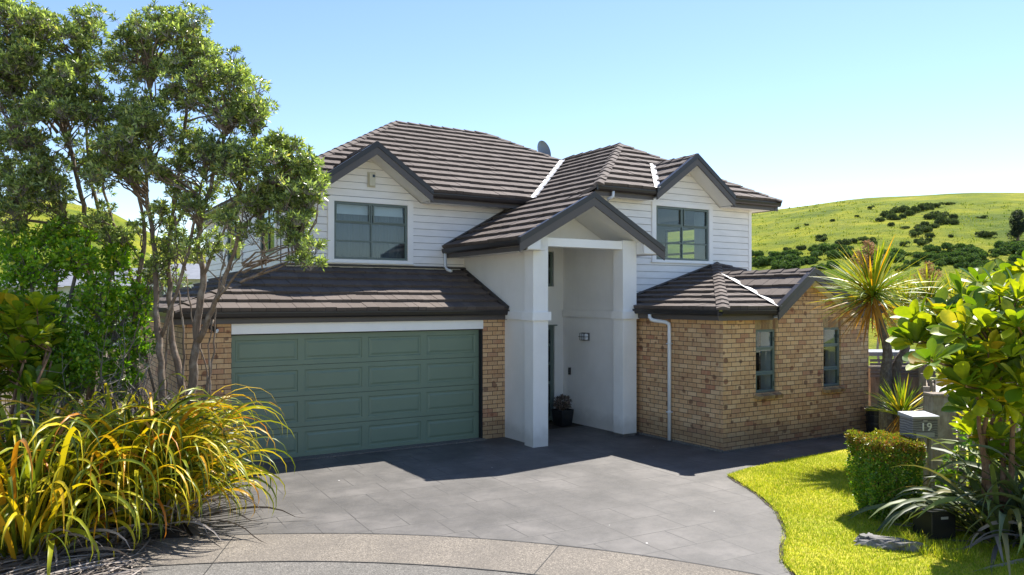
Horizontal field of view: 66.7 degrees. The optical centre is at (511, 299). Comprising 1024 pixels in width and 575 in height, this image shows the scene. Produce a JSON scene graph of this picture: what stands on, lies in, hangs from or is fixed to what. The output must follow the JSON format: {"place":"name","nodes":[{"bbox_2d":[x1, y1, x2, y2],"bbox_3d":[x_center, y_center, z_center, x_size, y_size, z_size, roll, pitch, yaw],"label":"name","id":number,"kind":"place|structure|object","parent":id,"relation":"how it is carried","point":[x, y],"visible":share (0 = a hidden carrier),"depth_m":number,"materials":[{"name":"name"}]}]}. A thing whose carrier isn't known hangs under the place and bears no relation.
{"place":"outdoors","nodes":[
{"label":"outdoors","id":0,"kind":"place"},
{"bbox_2d":[0,533,756,574],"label":"vehicle crossing","id":1,"kind":"object","parent":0,"point":[516,556],"visible":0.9,"depth_m":9.05,"materials":[{"name":"grey concrete"}]},
{"bbox_2d":[80,533,760,574],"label":"concrete joint","id":2,"kind":"object","parent":1,"relation":"on","point":[407,563],"visible":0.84,"depth_m":8.79,"materials":[{"name":"grey concrete"}]},
{"bbox_2d":[0,193,1023,574],"bbox_3d":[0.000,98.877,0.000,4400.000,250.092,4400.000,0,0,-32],"label":"ground","id":3,"kind":"structure","parent":0,"point":[992,203],"depth_m":98.29,"materials":[{"name":"green plant"}]},
{"bbox_2d":[0,288,65,448],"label":"leaf shrub","id":4,"kind":"object","parent":3,"relation":"on","point":[23,321],"visible":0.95,"depth_m":11.09,"materials":[{"name":"green plant"}]},
{"bbox_2d":[0,269,100,315],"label":"neighbour house","id":5,"kind":"structure","parent":3,"relation":"on","point":[61,288],"depth_m":52.06,"materials":[{"name":"white"}]},
{"bbox_2d":[0,0,117,432],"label":"evergreen tree","id":6,"kind":"object","parent":3,"relation":"on","point":[24,183],"visible":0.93,"depth_m":12.54,"materials":[{"name":"green plant"}]},
{"bbox_2d":[0,336,130,421],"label":"garden shrub","id":7,"kind":"object","parent":3,"relation":"on","point":[15,408],"visible":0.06,"depth_m":13.21,"materials":[{"name":"green plant"}]},
{"bbox_2d":[1,348,139,420],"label":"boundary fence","id":8,"kind":"object","parent":3,"relation":"on","point":[57,410],"visible":0.02,"depth_m":20.32,"materials":[{"name":"brown wood"}]},
{"bbox_2d":[0,214,155,437],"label":"broadleaf shrub","id":9,"kind":"object","parent":3,"relation":"on","point":[76,356],"visible":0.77,"depth_m":12.27,"materials":[{"name":"green plant"}]},
{"bbox_2d":[0,325,158,432],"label":"twiggy shrub","id":10,"kind":"object","parent":3,"relation":"on","point":[102,387],"visible":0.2,"depth_m":12.02,"materials":[{"name":"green plant"}]},
{"bbox_2d":[0,519,159,574],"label":"leaf litter","id":11,"kind":"object","parent":3,"relation":"on","point":[23,567],"visible":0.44,"depth_m":8.58,"materials":[{"name":"brown plant"}]},
{"bbox_2d":[59,268,146,353],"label":"neighbour house","id":12,"kind":"structure","parent":3,"relation":"on","point":[67,286],"depth_m":47.38,"materials":[{"name":"white"}]},
{"bbox_2d":[0,387,209,574],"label":"flax plant","id":13,"kind":"object","parent":3,"relation":"on","point":[16,529],"visible":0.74,"depth_m":8.82,"materials":[{"name":"green plant"}]},
{"bbox_2d":[43,273,181,351],"bbox_3d":[-12.270,0.991,25.632,5.262,4.053,11.706,0,0,-11],"label":"garden shrub","id":14,"kind":"object","parent":3,"relation":"on","point":[130,318],"visible":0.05,"depth_m":22.30,"materials":[{"name":"green plant"}]},
{"bbox_2d":[0,373,301,570],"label":"flax plant","id":15,"kind":"object","parent":3,"relation":"on","point":[166,439],"visible":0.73,"depth_m":9.80,"materials":[{"name":"green plant"}]},
{"bbox_2d":[96,374,224,434],"bbox_3d":[-5.375,2.050,11.987,1.792,1.863,1.934,0,0,-32],"label":"twiggy shrub","id":16,"kind":"object","parent":3,"relation":"on","point":[167,397],"visible":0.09,"depth_m":11.85,"materials":[{"name":"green plant"}]},
{"bbox_2d":[128,264,205,337],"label":"neighbour house","id":17,"kind":"structure","parent":3,"relation":"on","point":[192,272],"depth_m":43.10,"materials":[{"name":"white paint"}]},
{"bbox_2d":[141,285,164,302],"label":"window","id":18,"kind":"structure","parent":17,"relation":"in","point":[160,294],"depth_m":42.86,"materials":[{"name":"grey glass"}]},
{"bbox_2d":[173,285,192,292],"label":"window","id":19,"kind":"structure","parent":17,"relation":"in","point":[173,285],"depth_m":42.99,"materials":[{"name":"white glass"}]},
{"bbox_2d":[30,0,331,480],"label":"evergreen tree","id":20,"kind":"object","parent":3,"relation":"on","point":[121,153],"visible":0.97,"depth_m":12.27,"materials":[{"name":"green plant"}]},
{"bbox_2d":[166,390,248,473],"bbox_3d":[-5.071,2.207,12.627,1.412,1.541,1.324,0,0,-32],"label":"shrub","id":21,"kind":"object","parent":3,"relation":"on","point":[219,420],"visible":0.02,"depth_m":12.78,"materials":[{"name":"green plant"}]},
{"bbox_2d":[132,120,886,464],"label":"house","id":22,"kind":"structure","parent":3,"relation":"on","point":[464,286],"depth_m":16.58,"materials":[{"name":"tile"}]},
{"bbox_2d":[208,324,218,332],"bbox_3d":[-5.229,0.500,13.554,0.266,0.166,0.112,0,0,21],"label":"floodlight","id":23,"kind":"object","parent":22,"relation":"attached to","point":[217,329],"visible":0.55,"depth_m":13.51,"materials":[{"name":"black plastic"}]},
{"bbox_2d":[226,213,242,264],"bbox_3d":[-6.919,-1.520,19.748,0.280,1.200,1.700,0,0,-32],"label":"window","id":24,"kind":"structure","parent":22,"relation":"in","point":[238,252],"depth_m":20.24,"materials":[{"name":"grey glass"}]},
{"bbox_2d":[259,209,276,258],"bbox_3d":[-5.204,-1.520,16.988,0.280,1.200,1.400,0,0,-32],"label":"window","id":25,"kind":"structure","parent":22,"relation":"in","point":[272,243],"depth_m":16.94,"materials":[{"name":"grey glass"}]},
{"bbox_2d":[231,330,478,461],"bbox_3d":[-2.893,1.790,15.303,5.108,2.360,0.050,0,0,-32],"label":"garage door","id":26,"kind":"structure","parent":22,"relation":"in","point":[335,392],"depth_m":15.18,"materials":[{"name":"green metal"}]},
{"bbox_2d":[326,195,414,264],"bbox_3d":[-3.174,-1.483,17.300,2.053,1.506,0.375,0,0,-32],"label":"window","id":27,"kind":"structure","parent":22,"relation":"in","point":[360,230],"depth_m":17.34,"materials":[{"name":"clear glass"}]},
{"bbox_2d":[367,172,374,187],"bbox_3d":[-3.083,-2.645,17.136,0.180,0.330,0.094,0,0,-32],"label":"alarm box","id":28,"kind":"object","parent":22,"relation":"attached to","point":[370,179],"visible":1,"depth_m":17.11,"materials":[{"name":"beige plastic"}]},
{"bbox_2d":[537,140,550,155],"bbox_3d":[0.874,-4.319,23.364,0.772,0.917,0.404,0,0,-32],"label":"satellite dish","id":29,"kind":"object","parent":22,"relation":"attached to","point":[543,147],"visible":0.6,"depth_m":23.43,"materials":[{"name":"grey metal"}]},
{"bbox_2d":[548,252,552,285],"bbox_3d":[0.574,-0.730,18.905,1.000,1.000,0.290,0,0,-32],"label":"window","id":30,"kind":"structure","parent":22,"relation":"in","point":[550,254],"depth_m":18.99,"materials":[{"name":"black glass"}]},
{"bbox_2d":[548,326,553,420],"bbox_3d":[0.594,1.770,18.874,1.000,2.400,0.364,0,0,-32],"label":"front door","id":31,"kind":"structure","parent":22,"relation":"in","point":[550,328],"depth_m":18.99,"materials":[{"name":"black glass"}]},
{"bbox_2d":[578,333,589,340],"bbox_3d":[1.687,0.870,18.302,0.126,0.183,0.300,0,0,-32],"label":"wall lamp","id":32,"kind":"object","parent":22,"relation":"attached to","point":[584,336],"visible":1,"depth_m":18.22,"materials":[{"name":"grey metal"}]},
{"bbox_2d":[665,228,693,257],"bbox_3d":[4.862,-1.505,22.388,0.060,1.050,1.270,0,0,-32],"label":"window","id":33,"kind":"structure","parent":22,"relation":"in","point":[666,232],"depth_m":22.58,"materials":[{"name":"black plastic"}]},
{"bbox_2d":[651,201,713,263],"bbox_3d":[4.036,-1.608,19.199,2.075,1.447,0.585,0,0,-32],"label":"window","id":34,"kind":"structure","parent":22,"relation":"in","point":[703,219],"depth_m":19.24,"materials":[{"name":"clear glass"}]},
{"bbox_2d":[754,329,783,399],"bbox_3d":[5.108,1.299,15.891,0.766,1.402,0.462,0,0,-32],"label":"window","id":35,"kind":"structure","parent":22,"relation":"in","point":[767,348],"depth_m":15.96,"materials":[{"name":"clear glass"}]},
{"bbox_2d":[822,327,845,392],"bbox_3d":[6.879,1.299,16.991,0.680,1.402,0.462,0,0,-32],"label":"window","id":36,"kind":"structure","parent":22,"relation":"in","point":[831,345],"depth_m":17.10,"materials":[{"name":"clear glass"}]},
{"bbox_2d":[0,201,1023,275],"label":"bushes","id":37,"kind":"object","parent":3,"relation":"on","point":[832,227],"depth_m":100.77,"materials":[{"name":"green plant"}]},
{"bbox_2d":[38,241,1023,271],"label":"scrub","id":38,"kind":"object","parent":3,"relation":"on","point":[968,255],"visible":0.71,"depth_m":77.58,"materials":[{"name":"green plant"}]},
{"bbox_2d":[551,394,573,426],"bbox_3d":[1.197,2.591,18.395,0.516,0.758,0.498,0,0,33],"label":"potted plant","id":39,"kind":"object","parent":3,"relation":"on","point":[562,414],"visible":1,"depth_m":18.28,"materials":[{"name":"black plant"}]},
{"bbox_2d":[815,234,826,237],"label":"hill bush","id":40,"kind":"object","parent":3,"relation":"on","point":[820,236],"visible":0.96,"depth_m":93.14,"materials":[{"name":"green plant"}]},
{"bbox_2d":[815,236,827,240],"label":"hill bush","id":41,"kind":"object","parent":3,"relation":"on","point":[822,239],"visible":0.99,"depth_m":91.36,"materials":[{"name":"green plant"}]},
{"bbox_2d":[834,238,851,244],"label":"hill bush","id":42,"kind":"object","parent":3,"relation":"on","point":[846,241],"visible":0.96,"depth_m":87.36,"materials":[{"name":"green plant"}]},
{"bbox_2d":[851,237,862,241],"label":"hill bush","id":43,"kind":"object","parent":3,"relation":"on","point":[855,240],"visible":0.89,"depth_m":87.48,"materials":[{"name":"green plant"}]},
{"bbox_2d":[859,235,875,241],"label":"hill bush","id":44,"kind":"object","parent":3,"relation":"on","point":[865,237],"visible":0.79,"depth_m":86.30,"materials":[{"name":"green plant"}]},
{"bbox_2d":[875,217,885,220],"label":"hill bush","id":45,"kind":"object","parent":3,"relation":"on","point":[881,219],"visible":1,"depth_m":101.33,"materials":[{"name":"green plant"}]},
{"bbox_2d":[879,210,894,216],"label":"hill bush","id":46,"kind":"object","parent":3,"relation":"on","point":[884,213],"visible":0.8,"depth_m":105.56,"materials":[{"name":"green plant"}]},
{"bbox_2d":[886,213,896,218],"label":"hill bush","id":47,"kind":"object","parent":3,"relation":"on","point":[890,216],"visible":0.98,"depth_m":102.63,"materials":[{"name":"green plant"}]},
{"bbox_2d":[890,208,902,212],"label":"hill bush","id":48,"kind":"object","parent":3,"relation":"on","point":[897,211],"visible":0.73,"depth_m":110.18,"materials":[{"name":"green plant"}]},
{"bbox_2d":[892,205,909,211],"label":"hill bush","id":49,"kind":"object","parent":3,"relation":"on","point":[904,207],"visible":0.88,"depth_m":110.54,"materials":[{"name":"green plant"}]},
{"bbox_2d":[899,241,910,244],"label":"hill bush","id":50,"kind":"object","parent":3,"relation":"on","point":[903,243],"visible":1,"depth_m":83.14,"materials":[{"name":"green plant"}]},
{"bbox_2d":[904,210,915,214],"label":"hill bush","id":51,"kind":"object","parent":3,"relation":"on","point":[908,212],"visible":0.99,"depth_m":105.99,"materials":[{"name":"green plant"}]},
{"bbox_2d":[910,206,920,211],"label":"hill bush","id":52,"kind":"object","parent":3,"relation":"on","point":[915,209],"visible":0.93,"depth_m":108.55,"materials":[{"name":"green plant"}]},
{"bbox_2d":[909,230,923,235],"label":"hill bush","id":53,"kind":"object","parent":3,"relation":"on","point":[914,233],"visible":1,"depth_m":87.35,"materials":[{"name":"green plant"}]},
{"bbox_2d":[916,239,929,244],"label":"hill bush","id":54,"kind":"object","parent":3,"relation":"on","point":[921,241],"visible":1,"depth_m":82.48,"materials":[{"name":"green plant"}]},
{"bbox_2d":[915,225,932,231],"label":"hill bush","id":55,"kind":"object","parent":3,"relation":"on","point":[924,228],"visible":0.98,"depth_m":89.42,"materials":[{"name":"green plant"}]},
{"bbox_2d":[920,221,929,225],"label":"hill bush","id":56,"kind":"object","parent":3,"relation":"on","point":[924,223],"visible":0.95,"depth_m":94.11,"materials":[{"name":"green plant"}]},
{"bbox_2d":[916,203,934,209],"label":"hill bush","id":57,"kind":"object","parent":3,"relation":"on","point":[922,206],"visible":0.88,"depth_m":110.50,"materials":[{"name":"green plant"}]},
{"bbox_2d":[924,233,935,236],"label":"hill bush","id":58,"kind":"object","parent":3,"relation":"on","point":[929,234],"visible":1,"depth_m":86.36,"materials":[{"name":"green plant"}]},
{"bbox_2d":[929,223,939,227],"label":"hill bush","id":59,"kind":"object","parent":3,"relation":"on","point":[933,225],"visible":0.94,"depth_m":92.25,"materials":[{"name":"green plant"}]},
{"bbox_2d":[922,212,946,218],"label":"hill bush","id":60,"kind":"object","parent":3,"relation":"on","point":[929,216],"visible":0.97,"depth_m":100.18,"materials":[{"name":"green plant"}]},
{"bbox_2d":[934,202,943,206],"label":"hill bush","id":61,"kind":"object","parent":3,"relation":"on","point":[938,205],"visible":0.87,"depth_m":112.92,"materials":[{"name":"green plant"}]},
{"bbox_2d":[930,210,948,216],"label":"hill bush","id":62,"kind":"object","parent":3,"relation":"on","point":[937,212],"visible":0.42,"depth_m":101.06,"materials":[{"name":"green plant"}]},
{"bbox_2d":[936,215,946,220],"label":"hill bush","id":63,"kind":"object","parent":3,"relation":"on","point":[940,217],"visible":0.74,"depth_m":94.51,"materials":[{"name":"green plant"}]},
{"bbox_2d":[934,218,954,223],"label":"hill bush","id":64,"kind":"object","parent":3,"relation":"on","point":[944,221],"visible":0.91,"depth_m":94.44,"materials":[{"name":"green plant"}]},
{"bbox_2d":[949,214,957,217],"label":"hill bush","id":65,"kind":"object","parent":3,"relation":"on","point":[953,215],"visible":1,"depth_m":99.19,"materials":[{"name":"green plant"}]},
{"bbox_2d":[949,219,959,223],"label":"hill bush","id":66,"kind":"object","parent":3,"relation":"on","point":[954,221],"visible":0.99,"depth_m":93.67,"materials":[{"name":"green plant"}]},
{"bbox_2d":[933,393,1023,496],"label":"garden shrub","id":67,"kind":"object","parent":3,"relation":"on","point":[960,470],"visible":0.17,"depth_m":10.58,"materials":[{"name":"green plant"}]},
{"bbox_2d":[974,230,997,236],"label":"hill bush","id":68,"kind":"object","parent":3,"relation":"on","point":[981,233],"visible":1,"depth_m":83.99,"materials":[{"name":"green plant"}]},
{"bbox_2d":[1006,209,1023,240],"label":"pine tree","id":69,"kind":"object","parent":3,"relation":"on","point":[1017,223],"visible":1,"depth_m":80.83,"materials":[{"name":"green plant"}]},
{"bbox_2d":[0,0,1023,247],"label":"sky","id":70,"kind":"structure","parent":0,"point":[798,103],"materials":[{"name":"blue"}]},
{"bbox_2d":[182,425,908,574],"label":"driveway","id":71,"kind":"structure","parent":0,"point":[585,486],"depth_m":11.67,"materials":[{"name":"concrete"}]},
{"bbox_2d":[727,476,794,574],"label":"soil edge","id":72,"kind":"object","parent":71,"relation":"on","point":[780,522],"visible":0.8,"depth_m":10.61,"materials":[{"name":"brown soil"}]},
{"bbox_2d":[865,406,878,432],"bbox_3d":[8.048,2.670,17.200,0.470,0.580,0.463,0,0,-32],"label":"flower pot","id":73,"kind":"object","parent":71,"relation":"on","point":[872,421],"visible":0.49,"depth_m":17.07,"materials":[{"name":"black ceramic"}]},
{"bbox_2d":[726,436,1023,574],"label":"lawn","id":74,"kind":"structure","parent":0,"point":[840,527],"depth_m":9.67,"materials":[{"name":"green plant"}]},
{"bbox_2d":[855,532,872,539],"bbox_3d":[4.306,2.949,9.455,0.242,0.202,0.301,0,0,35],"label":"rock","id":75,"kind":"object","parent":74,"relation":"on","point":[863,536],"visible":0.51,"depth_m":9.42,"materials":[{"name":"grey stone"}]},
{"bbox_2d":[806,229,942,432],"bbox_3d":[6.675,0.686,14.364,2.394,4.140,2.431,0,0,-32],"label":"cabbage tree","id":76,"kind":"object","parent":74,"relation":"on","point":[870,283],"visible":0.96,"depth_m":14.31,"materials":[{"name":"green plant"}]},
{"bbox_2d":[844,428,927,520],"bbox_3d":[5.073,2.388,10.602,0.820,1.179,0.869,0,0,0],"label":"hedge","id":77,"kind":"object","parent":74,"relation":"on","point":[870,452],"visible":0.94,"depth_m":10.30,"materials":[{"name":"green plant"}]},
{"bbox_2d":[853,535,928,551],"bbox_3d":[4.502,2.984,9.251,0.840,0.283,0.300,0,0,22],"label":"rock","id":78,"kind":"object","parent":74,"relation":"on","point":[887,542],"visible":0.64,"depth_m":9.19,"materials":[{"name":"grey stone"}]},
{"bbox_2d":[863,374,931,472],"bbox_3d":[6.332,2.067,12.745,1.325,1.805,1.257,0,0,-32],"label":"young cabbage tree","id":79,"kind":"object","parent":74,"relation":"on","point":[898,404],"visible":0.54,"depth_m":12.70,"materials":[{"name":"green plant"}]},
{"bbox_2d":[898,411,939,492],"bbox_3d":[5.586,2.263,10.697,0.390,1.415,0.345,0,0,-6],"label":"mailbox","id":80,"kind":"object","parent":74,"relation":"on","point":[924,423],"visible":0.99,"depth_m":10.57,"materials":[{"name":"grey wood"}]},
{"bbox_2d":[919,362,933,484],"bbox_3d":[8.066,2.075,15.238,0.155,1.790,7.133,0,0,27],"label":"paling fence","id":81,"kind":"object","parent":74,"relation":"on","point":[928,385],"visible":0.09,"depth_m":14.22,"materials":[{"name":"grey wood"}]},
{"bbox_2d":[844,433,1023,574],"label":"flax plant","id":82,"kind":"object","parent":74,"relation":"on","point":[998,526],"visible":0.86,"depth_m":9.45,"materials":[{"name":"green plant"}]},
{"bbox_2d":[913,505,956,540],"bbox_3d":[5.256,2.783,9.700,0.370,0.375,0.370,0,0,-12],"label":"planter box","id":83,"kind":"object","parent":74,"relation":"on","point":[939,523],"visible":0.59,"depth_m":9.55,"materials":[{"name":"black plastic"}]},
{"bbox_2d":[923,392,949,490],"bbox_3d":[6.497,2.197,11.900,0.290,1.546,0.290,0,0,0],"label":"fence post","id":84,"kind":"object","parent":74,"relation":"on","point":[934,402],"visible":0.61,"depth_m":11.77,"materials":[{"name":"grey wood"}]},
{"bbox_2d":[885,251,1023,519],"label":"leaf shrub","id":85,"kind":"object","parent":74,"relation":"on","point":[981,344],"visible":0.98,"depth_m":8.66,"materials":[{"name":"green plant"}]},
{"bbox_2d":[950,402,1020,488],"bbox_3d":[11.543,2.220,11.927,9.788,1.500,0.155,0,0,1],"label":"paling fence","id":86,"kind":"object","parent":74,"relation":"on","point":[952,430],"visible":0.03,"depth_m":11.95,"materials":[{"name":"grey wood"}]},
{"bbox_2d":[869,349,935,410],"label":"fence","id":87,"kind":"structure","parent":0,"point":[874,374],"depth_m":18.20,"materials":[{"name":"brown wood"}]},
{"bbox_2d":[936,385,967,430],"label":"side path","id":88,"kind":"structure","parent":0,"point":[938,388],"depth_m":25.65,"materials":[{"name":"concrete"}]},
{"bbox_2d":[870,304,959,362],"bbox_3d":[12.546,1.366,23.998,3.410,3.268,1.754,0,0,-3],"label":"garden shrub","id":89,"kind":"object","parent":88,"relation":"on","point":[887,324],"visible":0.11,"depth_m":23.96,"materials":[{"name":"green plant"}]},
{"bbox_2d":[880,261,985,391],"bbox_3d":[9.651,1.043,17.976,2.994,3.854,2.229,0,0,-32],"label":"tree","id":90,"kind":"object","parent":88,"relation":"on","point":[928,285],"visible":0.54,"depth_m":17.48,"materials":[{"name":"green plant"}]},
{"label":"road","id":91,"kind":"structure","parent":0,"visible":0},
{"bbox_2d":[67,562,527,574],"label":"street gutter","id":92,"kind":"object","parent":91,"relation":"on","point":[299,568],"visible":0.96,"depth_m":8.55,"materials":[{"name":"concrete"}]}
]}

